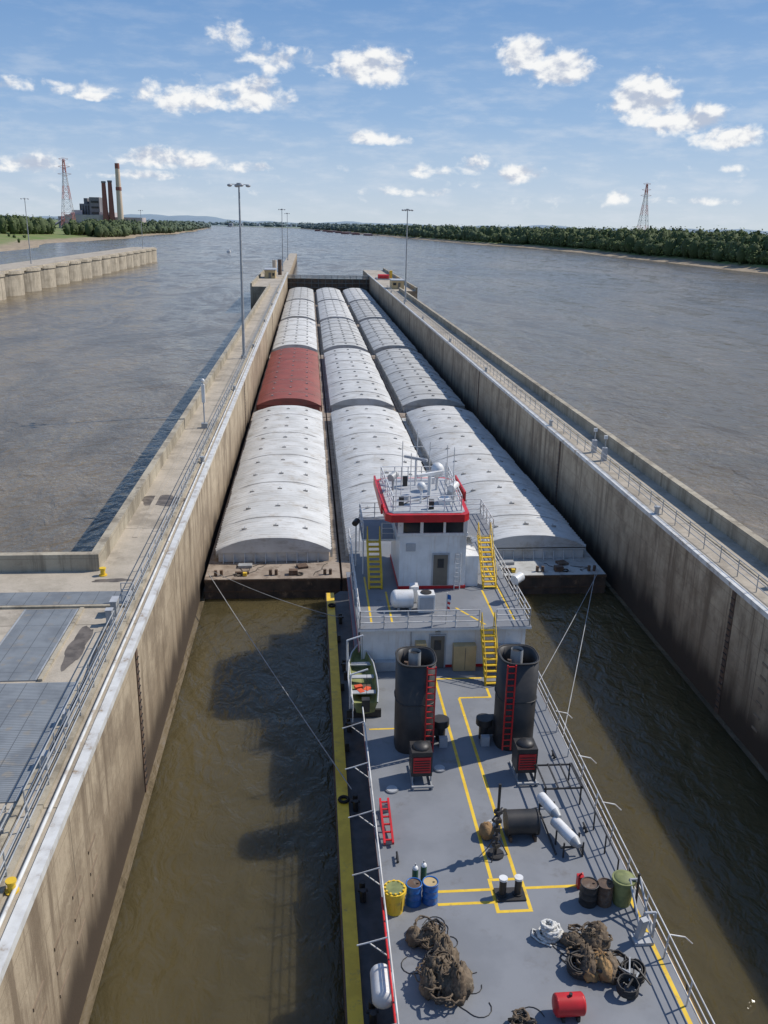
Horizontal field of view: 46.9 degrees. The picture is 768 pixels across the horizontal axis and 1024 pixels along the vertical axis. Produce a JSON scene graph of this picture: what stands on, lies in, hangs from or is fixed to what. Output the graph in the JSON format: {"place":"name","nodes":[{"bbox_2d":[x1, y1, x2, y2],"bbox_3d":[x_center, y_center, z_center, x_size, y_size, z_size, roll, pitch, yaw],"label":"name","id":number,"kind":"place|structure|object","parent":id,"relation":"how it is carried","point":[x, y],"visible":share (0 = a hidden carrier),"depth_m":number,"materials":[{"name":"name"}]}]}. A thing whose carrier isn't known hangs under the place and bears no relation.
{"place":"outdoors","nodes":[
{"label":"outdoors","id":0,"kind":"place"},
{"bbox_2d":[0,226,767,1023],"bbox_3d":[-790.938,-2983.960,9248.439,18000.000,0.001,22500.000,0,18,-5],"label":"river water","id":1,"kind":"structure","parent":0,"point":[660,364],"depth_m":208.09,"materials":[{"name":"grey liquid"}]},
{"bbox_2d":[0,219,767,273],"bbox_3d":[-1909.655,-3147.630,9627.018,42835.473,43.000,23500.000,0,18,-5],"label":"ground","id":2,"kind":"structure","parent":0,"point":[10,243],"depth_m":1106.06,"materials":[{"name":"green plant"}]},
{"bbox_2d":[58,158,75,228],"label":"transmission tower","id":3,"kind":"structure","parent":2,"relation":"on","point":[63,182],"depth_m":1736.74,"materials":[{"name":"grey metal"}]},
{"bbox_2d":[0,247,156,299],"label":"mooring cell wall","id":4,"kind":"structure","parent":2,"relation":"on","point":[19,278],"depth_m":410.93,"materials":[{"name":"concrete"}]},
{"bbox_2d":[20,198,31,263],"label":"mast lamp","id":5,"kind":"object","parent":4,"relation":"on","point":[27,230],"visible":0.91,"depth_m":373.69,"materials":[{"name":"metal"}]},
{"bbox_2d":[55,163,145,227],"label":"power plant","id":6,"kind":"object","parent":2,"relation":"on","point":[94,207],"visible":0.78,"depth_m":1983.64,"materials":[{"name":"black paint"}]},
{"bbox_2d":[0,213,211,242],"bbox_3d":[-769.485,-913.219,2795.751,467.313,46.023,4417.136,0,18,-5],"label":"tree mass","id":7,"kind":"object","parent":2,"relation":"on","point":[14,224],"visible":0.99,"depth_m":1376.90,"materials":[{"name":"green plant"}]},
{"bbox_2d":[0,253,296,1023],"bbox_3d":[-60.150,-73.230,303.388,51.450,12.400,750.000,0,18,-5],"label":"lock wall","id":8,"kind":"structure","parent":2,"relation":"on","point":[66,865],"depth_m":44.20,"materials":[{"name":"concrete"}]},
{"bbox_2d":[5,876,19,895],"bbox_3d":[-11.515,11.556,27.367,0.417,0.420,0.417,0,18,-5],"label":"mooring bollard","id":9,"kind":"object","parent":8,"relation":"on","point":[10,882],"visible":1,"depth_m":27.28,"materials":[{"name":"yellow metal"}]},
{"bbox_2d":[0,709,70,835],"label":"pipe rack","id":10,"kind":"object","parent":8,"relation":"on","point":[41,760],"visible":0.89,"depth_m":33.39,"materials":[{"name":"metal"}]},
{"bbox_2d":[0,604,125,851],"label":"concrete kerb","id":11,"kind":"structure","parent":8,"relation":"on","point":[12,820],"depth_m":40.82,"materials":[{"name":"beige concrete"}]},
{"bbox_2d":[0,590,131,802],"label":"steel grating cover","id":12,"kind":"object","parent":8,"relation":"on","point":[30,713],"visible":0.86,"depth_m":39.53,"materials":[{"name":"grey metal"}]},
{"bbox_2d":[61,626,92,670],"bbox_3d":[-14.989,6.591,43.140,0.916,0.001,4.937,0,18,-5],"label":"wet stain","id":13,"kind":"object","parent":8,"relation":"on","point":[75,648],"visible":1,"depth_m":43.12,"materials":[{"name":"concrete"}]},
{"bbox_2d":[23,583,133,816],"bbox_3d":[-13.256,7.226,39.472,0.662,1.127,18.562,0,18,-5],"label":"wall railing","id":14,"kind":"object","parent":8,"relation":"on","point":[66,716],"depth_m":36.19,"materials":[{"name":"metal"}]},
{"bbox_2d":[50,596,119,751],"bbox_3d":[-13.684,7.075,40.379,0.380,0.840,14.380,0,18,-5],"label":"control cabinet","id":15,"kind":"object","parent":8,"relation":"on","point":[114,603],"visible":0.78,"depth_m":45.40,"materials":[{"name":"metal"}]},
{"bbox_2d":[99,567,106,576],"bbox_3d":[-16.471,3.490,51.856,0.477,0.480,0.477,0,18,-5],"label":"mooring bollard","id":16,"kind":"object","parent":8,"relation":"on","point":[102,572],"visible":1,"depth_m":51.76,"materials":[{"name":"yellow metal"}]},
{"bbox_2d":[92,578,131,581],"bbox_3d":[-15.690,3.952,51.240,2.362,0.001,0.592,0,18,-5],"label":"wet stain","id":17,"kind":"object","parent":8,"relation":"on","point":[111,580],"visible":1,"depth_m":51.23,"materials":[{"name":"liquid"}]},
{"bbox_2d":[0,285,278,883],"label":"wall railing","id":18,"kind":"object","parent":8,"relation":"on","point":[93,685],"depth_m":39.61,"materials":[{"name":"metal"}]},
{"bbox_2d":[142,495,185,505],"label":"wet stain","id":19,"kind":"object","parent":8,"relation":"on","point":[165,500],"visible":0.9,"depth_m":66.04,"materials":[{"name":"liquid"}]},
{"bbox_2d":[199,456,205,463],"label":"cabinet","id":20,"kind":"object","parent":8,"relation":"on","point":[202,459],"visible":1,"depth_m":76.21,"materials":[{"name":"metal"}]},
{"bbox_2d":[201,379,207,427],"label":"camera pole","id":21,"kind":"object","parent":8,"relation":"on","point":[204,424],"visible":1,"depth_m":88.58,"materials":[{"name":"grey metal"}]},
{"bbox_2d":[227,183,250,358],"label":"mast lamp","id":22,"kind":"object","parent":8,"relation":"on","point":[238,185],"visible":0.97,"depth_m":131.56,"materials":[{"name":"metal"}]},
{"bbox_2d":[263,259,281,278],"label":"gate machinery house","id":23,"kind":"structure","parent":8,"relation":"on","point":[270,273],"depth_m":336.90,"materials":[{"name":"beige paint"}]},
{"bbox_2d":[278,209,284,270],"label":"mast lamp","id":24,"kind":"object","parent":8,"relation":"on","point":[282,245],"visible":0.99,"depth_m":409.71,"materials":[{"name":"metal"}]},
{"bbox_2d":[284,213,289,259],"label":"mast lamp","id":25,"kind":"object","parent":8,"relation":"on","point":[287,237],"visible":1,"depth_m":532.19,"materials":[{"name":"metal"}]},
{"bbox_2d":[287,275,368,292],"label":"lock gate","id":26,"kind":"structure","parent":8,"relation":"attached to","point":[314,283],"depth_m":363.06,"materials":[{"name":"metal"}]},
{"bbox_2d":[3,215,616,230],"bbox_3d":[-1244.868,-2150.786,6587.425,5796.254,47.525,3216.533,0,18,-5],"label":"hills","id":27,"kind":"structure","parent":2,"relation":"on","point":[266,224],"depth_m":6100.37,"materials":[{"name":"green plant"}]},
{"bbox_2d":[301,223,767,264],"bbox_3d":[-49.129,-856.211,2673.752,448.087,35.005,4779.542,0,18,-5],"label":"tree mass","id":28,"kind":"object","parent":2,"relation":"on","point":[741,246],"visible":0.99,"depth_m":1020.91,"materials":[{"name":"green plant"}]},
{"bbox_2d":[363,268,767,772],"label":"lock wall","id":29,"kind":"structure","parent":2,"relation":"on","point":[697,610],"depth_m":68.71,"materials":[{"name":"concrete"}]},
{"bbox_2d":[375,271,391,279],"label":"red winch","id":30,"kind":"object","parent":29,"relation":"on","point":[384,276],"visible":0.93,"depth_m":338.30,"materials":[{"name":"paint"}]},
{"bbox_2d":[389,278,404,288],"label":"gate machinery house","id":31,"kind":"structure","parent":29,"relation":"on","point":[396,283],"depth_m":288.66,"materials":[{"name":"beige paint"}]},
{"bbox_2d":[402,209,413,301],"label":"mast lamp","id":32,"kind":"object","parent":29,"relation":"on","point":[407,210],"visible":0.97,"depth_m":238.50,"materials":[{"name":"metal"}]},
{"bbox_2d":[387,285,767,595],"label":"wall railing","id":33,"kind":"object","parent":29,"relation":"on","point":[417,309],"depth_m":73.55,"materials":[{"name":"metal"}]},
{"bbox_2d":[591,428,597,452],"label":"control post","id":34,"kind":"object","parent":29,"relation":"on","point":[594,441],"visible":0.92,"depth_m":82.27,"materials":[{"name":"grey metal"}]},
{"bbox_2d":[601,435,607,460],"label":"control post","id":35,"kind":"object","parent":29,"relation":"on","point":[605,450],"visible":0.97,"depth_m":79.41,"materials":[{"name":"grey metal"}]},
{"bbox_2d":[653,505,660,514],"bbox_3d":[20.041,-0.129,64.986,0.596,0.600,0.596,0,18,-5],"label":"mooring bollard","id":36,"kind":"object","parent":29,"relation":"on","point":[657,509],"visible":1,"depth_m":64.86,"materials":[{"name":"metal"}]},
{"bbox_2d":[637,183,650,229],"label":"transmission tower","id":37,"kind":"structure","parent":2,"relation":"on","point":[646,203],"depth_m":2095.08,"materials":[{"name":"grey metal"}]},
{"bbox_2d":[0,0,767,230],"label":"sky","id":38,"kind":"structure","parent":0,"point":[452,112],"materials":[{"name":"blue"}]},
{"bbox_2d":[4,214,767,233],"bbox_3d":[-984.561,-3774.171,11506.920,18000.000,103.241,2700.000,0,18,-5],"label":"hills","id":39,"kind":"structure","parent":0,"point":[157,218],"depth_m":10538.08,"materials":[{"name":"green plant"}]},
{"bbox_2d":[89,302,767,1023],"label":"lock chamber water","id":40,"kind":"structure","parent":0,"point":[229,912],"depth_m":44.21,"materials":[{"name":"brown liquid"}]},
{"bbox_2d":[204,405,340,598],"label":"barge","id":41,"kind":"object","parent":40,"relation":"on","point":[276,537],"visible":1,"depth_m":78.31,"materials":[{"name":"paint"}]},
{"bbox_2d":[251,348,325,417],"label":"barge","id":42,"kind":"object","parent":40,"relation":"on","point":[292,376],"visible":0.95,"depth_m":146.06,"materials":[{"name":"paint"}]},
{"bbox_2d":[269,318,319,356],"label":"barge","id":43,"kind":"object","parent":40,"relation":"on","point":[296,332],"visible":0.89,"depth_m":206.00,"materials":[{"name":"paint"}]},
{"bbox_2d":[279,300,317,325],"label":"barge","id":44,"kind":"object","parent":40,"relation":"on","point":[306,309],"visible":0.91,"depth_m":264.50,"materials":[{"name":"paint"}]},
{"bbox_2d":[285,287,315,305],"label":"barge","id":45,"kind":"object","parent":40,"relation":"on","point":[301,293],"visible":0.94,"depth_m":322.91,"materials":[{"name":"paint"}]},
{"bbox_2d":[315,287,345,305],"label":"barge","id":46,"kind":"object","parent":40,"relation":"on","point":[324,294],"visible":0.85,"depth_m":324.38,"materials":[{"name":"paint"}]},
{"bbox_2d":[316,300,356,325],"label":"barge","id":47,"kind":"object","parent":40,"relation":"on","point":[327,309],"visible":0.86,"depth_m":266.17,"materials":[{"name":"paint"}]},
{"bbox_2d":[318,318,371,357],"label":"barge","id":48,"kind":"object","parent":40,"relation":"on","point":[335,333],"visible":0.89,"depth_m":207.55,"materials":[{"name":"paint"}]},
{"bbox_2d":[341,288,375,305],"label":"barge","id":49,"kind":"object","parent":40,"relation":"on","point":[350,295],"visible":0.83,"depth_m":325.35,"materials":[{"name":"paint"}]},
{"bbox_2d":[321,348,396,421],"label":"barge","id":50,"kind":"object","parent":40,"relation":"on","point":[351,376],"visible":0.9,"depth_m":147.03,"materials":[{"name":"paint"}]},
{"bbox_2d":[348,300,391,325],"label":"barge","id":51,"kind":"object","parent":40,"relation":"on","point":[361,310],"visible":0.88,"depth_m":266.92,"materials":[{"name":"paint"}]},
{"bbox_2d":[327,405,427,590],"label":"barge","id":52,"kind":"object","parent":40,"relation":"on","point":[365,443],"visible":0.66,"depth_m":99.12,"materials":[{"name":"paint"}]},
{"bbox_2d":[357,319,417,357],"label":"barge","id":53,"kind":"object","parent":40,"relation":"on","point":[378,335],"visible":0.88,"depth_m":208.41,"materials":[{"name":"paint"}]},
{"bbox_2d":[372,348,465,417],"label":"barge","id":54,"kind":"object","parent":40,"relation":"on","point":[412,380],"visible":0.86,"depth_m":148.22,"materials":[{"name":"paint"}]},
{"bbox_2d":[401,406,606,594],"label":"barge","id":55,"kind":"object","parent":40,"relation":"on","point":[539,544],"visible":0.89,"depth_m":82.36,"materials":[{"name":"paint"}]},
{"bbox_2d":[326,430,714,1023],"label":"towboat","id":56,"kind":"object","parent":40,"relation":"on","point":[433,659],"visible":0.99,"depth_m":41.22,"materials":[{"name":"grey paint"}]},
{"bbox_2d":[214,572,336,616],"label":"mooring line","id":57,"kind":"object","parent":56,"relation":"attached to","point":[274,597],"visible":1,"depth_m":65.92,"materials":[{"name":"fabric"}]},
{"bbox_2d":[208,573,351,789],"bbox_3d":[-7.669,9.244,56.330,0.051,0.257,29.983,-7,20,-23],"label":"mooring line","id":58,"kind":"object","parent":56,"relation":"attached to","point":[284,690],"visible":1,"depth_m":52.08,"materials":[{"name":"fabric"}]},
{"bbox_2d":[370,963,393,1008],"bbox_3d":[-0.067,16.117,30.096,0.760,0.780,1.494,0,18,-5],"label":"liferaft canister","id":59,"kind":"object","parent":56,"relation":"on","point":[380,986],"visible":0.89,"depth_m":29.69,"materials":[{"name":"white paint"}]},
{"bbox_2d":[379,798,393,844],"bbox_3d":[0.102,13.220,37.767,0.450,0.565,2.596,0,18,-5],"label":"ladder","id":60,"kind":"object","parent":56,"relation":"on","point":[384,808],"visible":1,"depth_m":37.74,"materials":[{"name":"metal"}]},
{"bbox_2d":[384,879,406,916],"bbox_3d":[0.391,14.466,33.133,0.874,1.065,0.874,0,18,-5],"label":"overpack drum","id":61,"kind":"object","parent":56,"relation":"on","point":[395,891],"visible":0.95,"depth_m":32.88,"materials":[{"name":"yellow paint"}]},
{"bbox_2d":[405,877,421,907],"bbox_3d":[1.119,14.421,33.550,0.630,0.920,0.630,0,18,-5],"label":"oil drum","id":62,"kind":"object","parent":56,"relation":"on","point":[413,895],"visible":0.99,"depth_m":33.36,"materials":[{"name":"blue metal"}]},
{"bbox_2d":[412,863,417,877],"bbox_3d":[1.212,14.088,34.452,0.240,1.000,0.240,0,18,-5],"label":"gas cylinder","id":63,"kind":"object","parent":56,"relation":"on","point":[415,870],"visible":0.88,"depth_m":34.31,"materials":[{"name":"white paint"}]},
{"bbox_2d":[420,860,426,883],"bbox_3d":[1.548,14.039,34.623,0.240,1.000,0.240,0,18,-5],"label":"gas cylinder","id":64,"kind":"object","parent":56,"relation":"on","point":[423,872],"visible":0.91,"depth_m":34.51,"materials":[{"name":"white paint"}]},
{"bbox_2d":[422,876,438,905],"bbox_3d":[1.752,14.400,33.650,0.630,0.920,0.630,0,18,-5],"label":"oil drum","id":65,"kind":"object","parent":56,"relation":"on","point":[430,890],"visible":1,"depth_m":33.45,"materials":[{"name":"blue metal"}]},
{"bbox_2d":[405,915,457,950],"bbox_3d":[1.817,15.034,31.852,1.612,0.853,1.913,17,24,40],"label":"rope and rigging pile","id":66,"kind":"object","parent":56,"relation":"on","point":[428,934],"visible":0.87,"depth_m":31.54,"materials":[{"name":"fabric"}]},
{"bbox_2d":[401,934,491,1017],"bbox_3d":[2.087,15.513,29.870,2.831,1.224,2.766,0,18,-5],"label":"rope and rigging pile","id":67,"kind":"object","parent":56,"relation":"on","point":[445,973],"visible":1,"depth_m":29.49,"materials":[{"name":"fabric"}]},
{"bbox_2d":[385,723,534,793],"bbox_3d":[3.973,11.822,43.079,9.807,0.090,0.716,-13,23,-37],"label":"deck hatch","id":68,"kind":"object","parent":56,"relation":"on","point":[393,789],"visible":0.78,"depth_m":40.57,"materials":[{"name":"paint"}]},
{"bbox_2d":[479,820,494,840],"bbox_3d":[4.388,13.348,37.455,0.686,0.688,1.070,10,20,26],"label":"canvas bag","id":69,"kind":"object","parent":56,"relation":"on","point":[486,831],"visible":0.84,"depth_m":37.11,"materials":[{"name":"beige fabric"}]},
{"bbox_2d":[396,750,587,862],"bbox_3d":[5.856,13.415,38.057,11.246,0.225,4.684,-16,25,-42],"label":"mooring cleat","id":70,"kind":"object","parent":56,"relation":"on","point":[584,825],"visible":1,"depth_m":37.73,"materials":[{"name":"black paint"}]},
{"bbox_2d":[487,783,507,862],"bbox_3d":[4.691,12.462,35.800,0.859,3.411,0.911,0,18,-5],"label":"tow light mast","id":71,"kind":"object","parent":56,"relation":"on","point":[495,853],"visible":1,"depth_m":35.94,"materials":[{"name":"black metal"}]},
{"bbox_2d":[494,874,526,901],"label":"twin deck bitts","id":72,"kind":"object","parent":56,"relation":"on","point":[503,892],"visible":1,"depth_m":33.92,"materials":[{"name":"black paint"}]},
{"bbox_2d":[503,807,540,842],"bbox_3d":[5.803,13.117,37.377,1.350,1.210,1.120,0,18,-5],"label":"hose drum","id":73,"kind":"object","parent":56,"relation":"on","point":[521,822],"visible":0.98,"depth_m":36.96,"materials":[{"name":"black paint"}]},
{"bbox_2d":[507,1006,544,1023],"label":"rope and rigging pile","id":74,"kind":"object","parent":56,"relation":"on","point":[517,1018],"visible":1,"depth_m":28.49,"materials":[{"name":"fabric"}]},
{"bbox_2d":[531,919,563,946],"bbox_3d":[5.944,15.145,32.042,1.195,0.660,0.980,0,18,-5],"label":"white rope coil","id":75,"kind":"object","parent":56,"relation":"on","point":[552,931],"visible":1,"depth_m":31.89,"materials":[{"name":"white fabric"}]},
{"bbox_2d":[537,792,583,857],"bbox_3d":[7.438,13.197,37.504,1.293,1.040,3.190,0,18,-5],"label":"silencer pair","id":76,"kind":"object","parent":56,"relation":"on","point":[559,825],"visible":1,"depth_m":37.11,"materials":[{"name":"white paint"}]},
{"bbox_2d":[538,569,599,682],"bbox_3d":[13.243,7.664,62.355,0.043,0.196,21.831,9,19,22],"label":"mooring line","id":77,"kind":"object","parent":56,"relation":"attached to","point":[568,627],"visible":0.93,"depth_m":61.11,"materials":[{"name":"fabric"}]},
{"bbox_2d":[552,991,586,1022],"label":"red fuel tank","id":78,"kind":"object","parent":56,"relation":"on","point":[569,1004],"visible":1,"depth_m":28.59,"materials":[{"name":"metal"}]},
{"bbox_2d":[534,762,619,869],"bbox_3d":[8.084,13.090,38.001,1.800,0.960,6.630,0,18,-5],"label":"pipe rack frame","id":79,"kind":"object","parent":56,"relation":"on","point":[571,765],"visible":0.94,"depth_m":39.41,"materials":[{"name":"black paint"}]},
{"bbox_2d":[563,567,596,733],"bbox_3d":[13.377,8.411,59.602,0.051,0.320,27.485,6,19,16],"label":"mooring line","id":80,"kind":"object","parent":56,"relation":"attached to","point":[579,652],"visible":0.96,"depth_m":57.58,"materials":[{"name":"fabric"}]},
{"bbox_2d":[576,872,583,888],"bbox_3d":[7.655,14.323,34.525,0.250,0.743,0.250,0,18,-5],"label":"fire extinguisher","id":81,"kind":"object","parent":56,"relation":"on","point":[579,876],"visible":0.77,"depth_m":34.46,"materials":[{"name":"red paint"}]},
{"bbox_2d":[552,920,612,956],"bbox_3d":[7.122,15.245,31.641,2.165,0.780,1.464,0,18,-5],"label":"rope and rigging pile","id":82,"kind":"object","parent":56,"relation":"on","point":[594,934],"visible":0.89,"depth_m":31.63,"materials":[{"name":"fabric"}]},
{"bbox_2d":[578,877,598,908],"bbox_3d":[7.798,14.493,33.722,0.710,0.920,0.710,0,18,-5],"label":"oil drum","id":83,"kind":"object","parent":56,"relation":"on","point":[588,893],"visible":1,"depth_m":33.51,"materials":[{"name":"black paint"}]},
{"bbox_2d":[560,943,628,987],"bbox_3d":[7.429,15.540,30.681,2.606,0.827,1.597,6,18,13],"label":"rope and rigging pile","id":84,"kind":"object","parent":56,"relation":"on","point":[587,961],"visible":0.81,"depth_m":30.43,"materials":[{"name":"fabric"}]},
{"bbox_2d":[597,878,613,907],"bbox_3d":[8.400,14.504,33.725,0.630,0.920,0.630,0,18,-5],"label":"oil drum","id":85,"kind":"object","parent":56,"relation":"on","point":[605,892],"visible":0.91,"depth_m":33.52,"materials":[{"name":"metal"}]},
{"bbox_2d":[566,948,651,1000],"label":"wire rope coils","id":86,"kind":"object","parent":56,"relation":"on","point":[625,976],"visible":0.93,"depth_m":30.15,"materials":[{"name":"metal"}]},
{"bbox_2d":[612,870,635,907],"bbox_3d":[9.100,14.355,33.736,0.889,1.220,0.889,0,18,-5],"label":"waste bin","id":87,"kind":"object","parent":56,"relation":"on","point":[622,896],"visible":0.94,"depth_m":33.48,"materials":[{"name":"green plastic"}]},
{"bbox_2d":[629,873,656,945],"bbox_3d":[9.375,14.512,32.557,0.850,1.740,2.076,0,18,-5],"label":"steel davit frame","id":88,"kind":"object","parent":56,"relation":"on","point":[640,936],"visible":1,"depth_m":32.05,"materials":[{"name":"grey paint"}]}
]}

